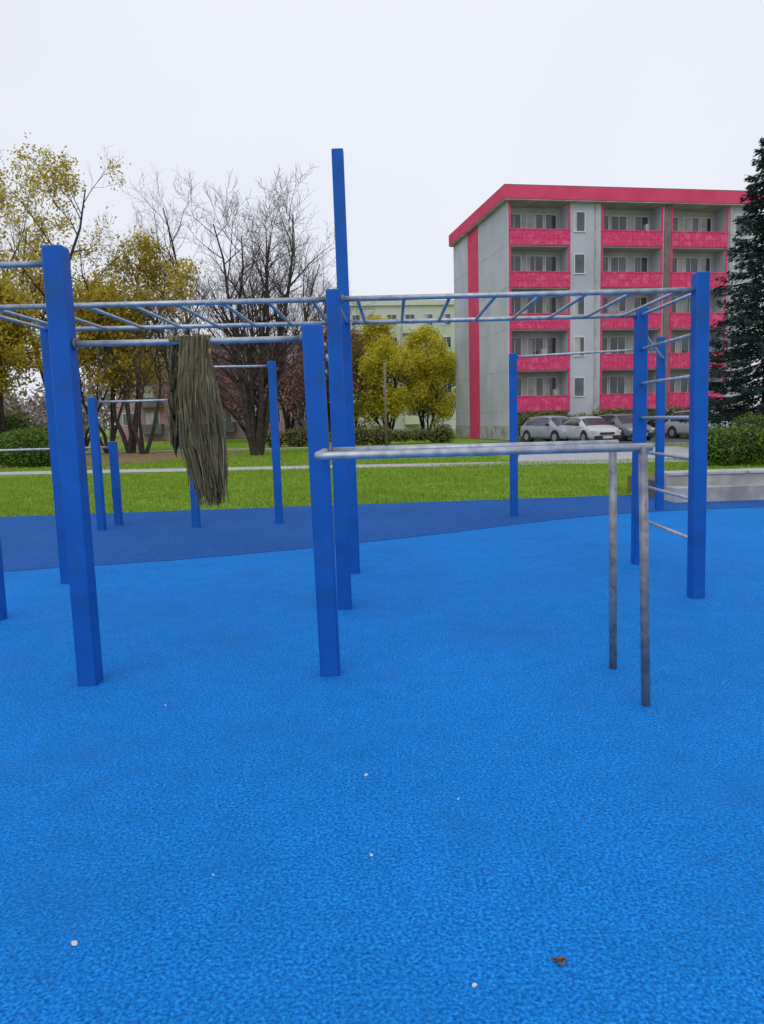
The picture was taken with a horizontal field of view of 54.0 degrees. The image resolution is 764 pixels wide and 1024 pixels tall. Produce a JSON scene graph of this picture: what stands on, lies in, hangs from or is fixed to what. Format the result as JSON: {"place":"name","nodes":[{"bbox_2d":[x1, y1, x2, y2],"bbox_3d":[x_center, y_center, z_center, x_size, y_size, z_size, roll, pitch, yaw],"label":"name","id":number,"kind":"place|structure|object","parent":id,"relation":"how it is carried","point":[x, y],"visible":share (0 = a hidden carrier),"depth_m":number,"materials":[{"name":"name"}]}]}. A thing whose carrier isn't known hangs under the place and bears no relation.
{"place":"outdoors","nodes":[
{"label":"outdoors","id":0,"kind":"place"},
{"bbox_2d":[0,451,245,466],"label":"leaf litter ground","id":1,"kind":"structure","parent":0,"point":[158,457],"depth_m":37.46,"materials":[{"name":"green plant"}]},
{"bbox_2d":[0,273,44,435],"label":"ochre leaf tree","id":2,"kind":"object","parent":1,"relation":"on","point":[18,358],"visible":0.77,"depth_m":38.79,"materials":[{"name":"yellow plant"}]},
{"bbox_2d":[84,290,187,453],"bbox_3d":[-13.418,-7.948,42.384,7.810,9.457,4.649,5,9,42],"label":"young tree","id":3,"kind":"object","parent":1,"relation":"on","point":[140,445],"visible":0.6,"depth_m":41.78,"materials":[{"name":"brown plant"}]},
{"bbox_2d":[127,281,202,388],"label":"young tree","id":4,"kind":"object","parent":1,"relation":"on","point":[165,352],"visible":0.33,"depth_m":42.03,"materials":[{"name":"yellow plant"}]},
{"bbox_2d":[0,449,509,471],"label":"grass","id":5,"kind":"structure","parent":0,"point":[174,463],"depth_m":28.66,"materials":[{"name":"green plant"}]},
{"bbox_2d":[86,444,439,452],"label":"service path","id":6,"kind":"structure","parent":0,"point":[290,447],"depth_m":45.09,"materials":[{"name":"grey concrete"}]},
{"bbox_2d":[0,429,763,516],"bbox_3d":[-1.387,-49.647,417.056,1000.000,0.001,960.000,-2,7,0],"label":"ground","id":7,"kind":"structure","parent":0,"point":[233,444],"depth_m":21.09,"materials":[{"name":"green plant"}]},
{"bbox_2d":[0,410,48,435],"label":"evergreen shrub","id":8,"kind":"object","parent":7,"relation":"on","point":[14,422],"visible":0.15,"depth_m":41.30,"materials":[{"name":"green plant"}]},
{"bbox_2d":[0,425,50,467],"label":"round shrub","id":9,"kind":"object","parent":7,"relation":"on","point":[24,438],"visible":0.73,"depth_m":30.29,"materials":[{"name":"green plant"}]},
{"bbox_2d":[0,146,89,408],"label":"ochre leaf tree","id":10,"kind":"object","parent":7,"relation":"on","point":[2,200],"visible":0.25,"depth_m":48.04,"materials":[{"name":"yellow plant"}]},
{"bbox_2d":[4,370,117,439],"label":"distant trees","id":11,"kind":"object","parent":7,"relation":"on","point":[15,404],"visible":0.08,"depth_m":100.39,"materials":[{"name":"plant"}]},
{"bbox_2d":[27,323,108,450],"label":"young tree","id":12,"kind":"object","parent":7,"relation":"on","point":[87,430],"visible":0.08,"depth_m":51.48,"materials":[{"name":"brown plant"}]},
{"bbox_2d":[0,132,155,387],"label":"ochre leaf tree","id":13,"kind":"object","parent":7,"relation":"on","point":[28,272],"visible":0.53,"depth_m":43.07,"materials":[{"name":"yellow plant"}]},
{"bbox_2d":[28,288,156,452],"bbox_3d":[-17.552,-8.576,44.670,5.114,10.402,8.591,12,15,63],"label":"young tree","id":14,"kind":"object","parent":7,"relation":"on","point":[113,433],"visible":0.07,"depth_m":44.48,"materials":[{"name":"brown plant"}]},
{"bbox_2d":[72,228,205,452],"bbox_3d":[-14.757,-10.280,45.435,9.325,13.475,8.000,-2,7,0],"label":"ochre leaf tree","id":15,"kind":"object","parent":7,"relation":"on","point":[101,293],"visible":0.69,"depth_m":43.84,"materials":[{"name":"yellow plant"}]},
{"bbox_2d":[81,163,259,374],"bbox_3d":[-13.313,-12.815,48.083,10.714,17.721,13.537,-2,7,0],"label":"bare tree","id":16,"kind":"object","parent":7,"relation":"on","point":[173,249],"visible":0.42,"depth_m":46.10,"materials":[{"name":"brown plant"}]},
{"bbox_2d":[145,345,235,427],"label":"red twig tree","id":17,"kind":"object","parent":7,"relation":"on","point":[163,393],"visible":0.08,"depth_m":66.33,"materials":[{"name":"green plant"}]},
{"bbox_2d":[116,342,306,441],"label":"mauve house row","id":18,"kind":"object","parent":7,"relation":"on","point":[233,431],"visible":0.16,"depth_m":76.80,"materials":[{"name":"concrete"}]},
{"bbox_2d":[121,354,304,425],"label":"window frames","id":19,"kind":"structure","parent":18,"relation":"in","point":[291,354],"depth_m":76.78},
{"bbox_2d":[123,356,303,425],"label":"window glass","id":20,"kind":"structure","parent":18,"relation":"in","point":[124,415],"depth_m":76.75,"materials":[{"name":"grey glass"}]},
{"bbox_2d":[167,342,303,437],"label":"red twig tree","id":21,"kind":"object","parent":7,"relation":"on","point":[235,409],"visible":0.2,"depth_m":62.81,"materials":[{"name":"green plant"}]},
{"bbox_2d":[146,163,334,455],"bbox_3d":[-6.163,-9.586,35.599,8.459,13.972,7.956,0,7,15],"label":"bare tree","id":22,"kind":"object","parent":7,"relation":"on","point":[257,443],"visible":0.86,"depth_m":35.04,"materials":[{"name":"brown plant"}]},
{"bbox_2d":[210,226,350,432],"bbox_3d":[-7.104,-14.527,60.607,13.537,17.721,10.714,-6,8,-30],"label":"bare tree","id":23,"kind":"object","parent":7,"relation":"on","point":[287,422],"visible":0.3,"depth_m":60.44,"materials":[{"name":"brown plant"}]},
{"bbox_2d":[243,325,382,429],"bbox_3d":[-5.593,-10.065,59.784,12.816,8.988,8.906,-2,7,0],"label":"red twig tree","id":24,"kind":"object","parent":7,"relation":"on","point":[297,395],"visible":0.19,"depth_m":58.83,"materials":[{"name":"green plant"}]},
{"bbox_2d":[272,268,373,433],"bbox_3d":[-4.412,-11.931,57.096,7.558,13.274,8.036,3,8,31],"label":"bare tree","id":25,"kind":"object","parent":7,"relation":"on","point":[327,377],"visible":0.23,"depth_m":56.85,"materials":[{"name":"brown plant"}]},
{"bbox_2d":[0,458,688,474],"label":"footpath","id":26,"kind":"structure","parent":7,"relation":"on","point":[171,469],"depth_m":25.41,"materials":[{"name":"grey concrete"}]},
{"bbox_2d":[328,363,380,428],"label":"young tree","id":27,"kind":"object","parent":7,"relation":"on","point":[356,421],"visible":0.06,"depth_m":59.02,"materials":[{"name":"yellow plant"}]},
{"bbox_2d":[266,422,455,447],"bbox_3d":[-1.435,-4.802,46.739,12.249,1.403,2.822,-2,7,0],"label":"shrub","id":28,"kind":"object","parent":7,"relation":"on","point":[441,432],"visible":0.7,"depth_m":46.53,"materials":[{"name":"green plant"}]},
{"bbox_2d":[0,507,763,1023],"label":"rubber playground surface","id":29,"kind":"object","parent":7,"relation":"on","point":[598,827],"visible":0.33,"depth_m":3.07,"materials":[{"name":"blue rubber"}]},
{"bbox_2d":[0,441,122,524],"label":"bar","id":30,"kind":"object","parent":29,"relation":"on","point":[112,446],"visible":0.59,"depth_m":11.46,"materials":[{"name":"blue paint"}]},
{"bbox_2d":[71,940,77,945],"bbox_3d":[-0.901,1.264,2.197,0.026,0.014,0.017,3,8,31],"label":"pebble","id":31,"kind":"object","parent":29,"relation":"on","point":[74,943],"visible":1,"depth_m":2.19,"materials":[{"name":"stone"}]},
{"bbox_2d":[0,245,340,685],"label":"pull up bar","id":32,"kind":"object","parent":29,"relation":"on","point":[65,344],"visible":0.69,"depth_m":4.27,"materials":[{"name":"blue paint"}]},
{"bbox_2d":[164,334,229,507],"bbox_3d":[-1.074,-0.510,4.292,0.383,0.996,0.203,-2,7,0],"label":"draped rope net","id":33,"kind":"object","parent":32,"relation":"hanging from","point":[196,428],"visible":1,"depth_m":4.22,"materials":[{"name":"beige fabric"}]},
{"bbox_2d":[87,361,282,529],"bbox_3d":[-2.872,-0.943,11.000,2.724,2.450,0.219,-2,7,-5],"label":"pull up bar","id":34,"kind":"object","parent":29,"relation":"on","point":[92,402],"visible":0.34,"depth_m":11.00,"materials":[{"name":"blue paint"}]},
{"bbox_2d":[0,148,709,620],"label":"monkey bars","id":35,"kind":"object","parent":29,"relation":"on","point":[336,316],"visible":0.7,"depth_m":6.03,"materials":[{"name":"blue paint"}]},
{"bbox_2d":[0,495,763,570],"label":"rubber border surface","id":36,"kind":"object","parent":29,"relation":"on","point":[28,542],"visible":0.79,"depth_m":10.94,"materials":[{"name":"blue rubber"}]},
{"bbox_2d":[314,440,652,706],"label":"parallel bars","id":37,"kind":"object","parent":29,"relation":"on","point":[612,447],"visible":0.91,"depth_m":3.78,"materials":[{"name":"metal"}]},
{"bbox_2d":[551,956,566,965],"bbox_3d":[0.490,1.238,2.069,0.044,0.006,0.039,-2,7,0],"label":"dead leaf","id":38,"kind":"object","parent":29,"relation":"on","point":[560,958],"visible":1,"depth_m":2.08,"materials":[{"name":"brown plant"}]},
{"bbox_2d":[509,337,665,515],"bbox_3d":[3.112,-1.032,9.459,2.390,2.670,4.100,-2,7,0],"label":"pull up bar","id":39,"kind":"object","parent":29,"relation":"on","point":[660,350],"visible":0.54,"depth_m":11.27,"materials":[{"name":"blue paint"}]},
{"bbox_2d":[664,473,763,502],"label":"wall","id":40,"kind":"structure","parent":29,"relation":"on","point":[733,487],"depth_m":12.49,"materials":[{"name":"concrete"}]},
{"bbox_2d":[664,468,763,475],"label":"coping slabs","id":41,"kind":"structure","parent":40,"relation":"on","point":[718,471],"depth_m":12.77,"materials":[{"name":"grey concrete"}]},
{"bbox_2d":[383,360,387,445],"bbox_3d":[0.188,-5.788,40.598,0.162,4.780,0.170,-2,7,0],"label":"wooden pole","id":42,"kind":"object","parent":7,"relation":"on","point":[385,400],"visible":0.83,"depth_m":40.54,"materials":[{"name":"brown wood"}]},
{"bbox_2d":[322,300,455,432],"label":"green apartment block","id":43,"kind":"structure","parent":7,"relation":"on","point":[419,309],"depth_m":85.05,"materials":[{"name":"concrete"}]},
{"bbox_2d":[350,313,452,416],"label":"window frames","id":44,"kind":"structure","parent":43,"relation":"in","point":[444,313],"depth_m":85.12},
{"bbox_2d":[352,314,451,416],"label":"window glass","id":45,"kind":"structure","parent":43,"relation":"in","point":[428,315],"depth_m":85.35,"materials":[{"name":"grey glass"}]},
{"bbox_2d":[351,313,430,431],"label":"yellow blossom tree","id":46,"kind":"object","parent":7,"relation":"on","point":[381,348],"visible":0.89,"depth_m":57.28,"materials":[{"name":"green plant"}]},
{"bbox_2d":[393,323,455,429],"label":"yellow blossom tree","id":47,"kind":"object","parent":7,"relation":"on","point":[439,370],"visible":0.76,"depth_m":59.49,"materials":[{"name":"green plant"}]},
{"bbox_2d":[518,446,688,460],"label":"paved forecourt","id":48,"kind":"structure","parent":7,"relation":"on","point":[676,450],"depth_m":27.43,"materials":[{"name":"grey concrete"}]},
{"bbox_2d":[449,184,762,439],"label":"apartment block","id":49,"kind":"structure","parent":7,"relation":"on","point":[515,237],"depth_m":47.96,"materials":[{"name":"grey paint"}]},
{"bbox_2d":[511,212,743,395],"bbox_3d":[15.790,-12.237,48.478,15.560,13.470,1.282,-3,7,-10],"label":"window glass","id":50,"kind":"structure","parent":49,"relation":"in","point":[550,219],"depth_m":48.40,"materials":[{"name":"grey glass"}]},
{"bbox_2d":[511,211,744,396],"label":"window frames","id":51,"kind":"structure","parent":49,"relation":"in","point":[513,214],"depth_m":48.38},
{"bbox_2d":[518,404,751,440],"bbox_3d":[15.990,-5.486,45.615,16.148,2.093,1.867,-2,7,0],"label":"foundation shrub","id":52,"kind":"object","parent":7,"relation":"on","point":[523,420],"visible":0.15,"depth_m":45.36,"materials":[{"name":"green plant"}]},
{"bbox_2d":[627,474,654,496],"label":"concrete wall","id":53,"kind":"structure","parent":7,"relation":"on","point":[651,480],"depth_m":13.91,"materials":[{"name":"grey concrete"}]},
{"bbox_2d":[653,442,688,445],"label":"parking kerb","id":54,"kind":"structure","parent":7,"relation":"on","point":[676,444],"depth_m":34.12,"materials":[{"name":"concrete"}]},
{"bbox_2d":[679,137,763,433],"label":"spruce tree","id":55,"kind":"object","parent":7,"relation":"on","point":[753,292],"visible":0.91,"depth_m":29.31,"materials":[{"name":"green plant"}]},
{"bbox_2d":[707,424,763,465],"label":"clipped hedge","id":56,"kind":"object","parent":7,"relation":"on","point":[740,444],"visible":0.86,"depth_m":20.31,"materials":[{"name":"green plant"}]},
{"bbox_2d":[727,411,763,431],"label":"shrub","id":57,"kind":"object","parent":7,"relation":"on","point":[751,419],"visible":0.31,"depth_m":27.12,"materials":[{"name":"green plant"}]},
{"bbox_2d":[0,0,763,426],"label":"sky","id":58,"kind":"structure","parent":0,"point":[433,107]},
{"bbox_2d":[466,437,688,443],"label":"road","id":59,"kind":"structure","parent":0,"point":[669,440],"depth_m":41.21,"materials":[{"name":"grey asphalt"}]},
{"bbox_2d":[519,416,579,441],"bbox_3d":[9.574,-4.630,41.981,2.140,1.525,4.316,-5,8,-24],"label":"parked car","id":60,"kind":"object","parent":59,"relation":"on","point":[546,428],"visible":0.69,"depth_m":41.48,"materials":[{"name":"paint"}]},
{"bbox_2d":[560,416,621,440],"bbox_3d":[10.784,-4.308,39.406,2.140,1.445,4.316,-3,7,-12],"label":"parked car","id":61,"kind":"object","parent":59,"relation":"on","point":[583,428],"visible":0.81,"depth_m":38.21,"materials":[{"name":"paint"}]},
{"bbox_2d":[597,414,654,440],"bbox_3d":[13.472,-4.788,42.378,2.140,1.525,4.316,-3,7,-15],"label":"parked car","id":62,"kind":"object","parent":59,"relation":"on","point":[623,422],"visible":0.39,"depth_m":41.07,"materials":[{"name":"paint"}]},
{"bbox_2d":[665,410,734,438],"bbox_3d":[17.771,-4.880,41.777,2.140,1.615,4.316,-4,7,-20],"label":"parked car","id":63,"kind":"object","parent":59,"relation":"on","point":[674,428],"visible":0.32,"depth_m":42.35,"materials":[{"name":"paint"}]}
]}

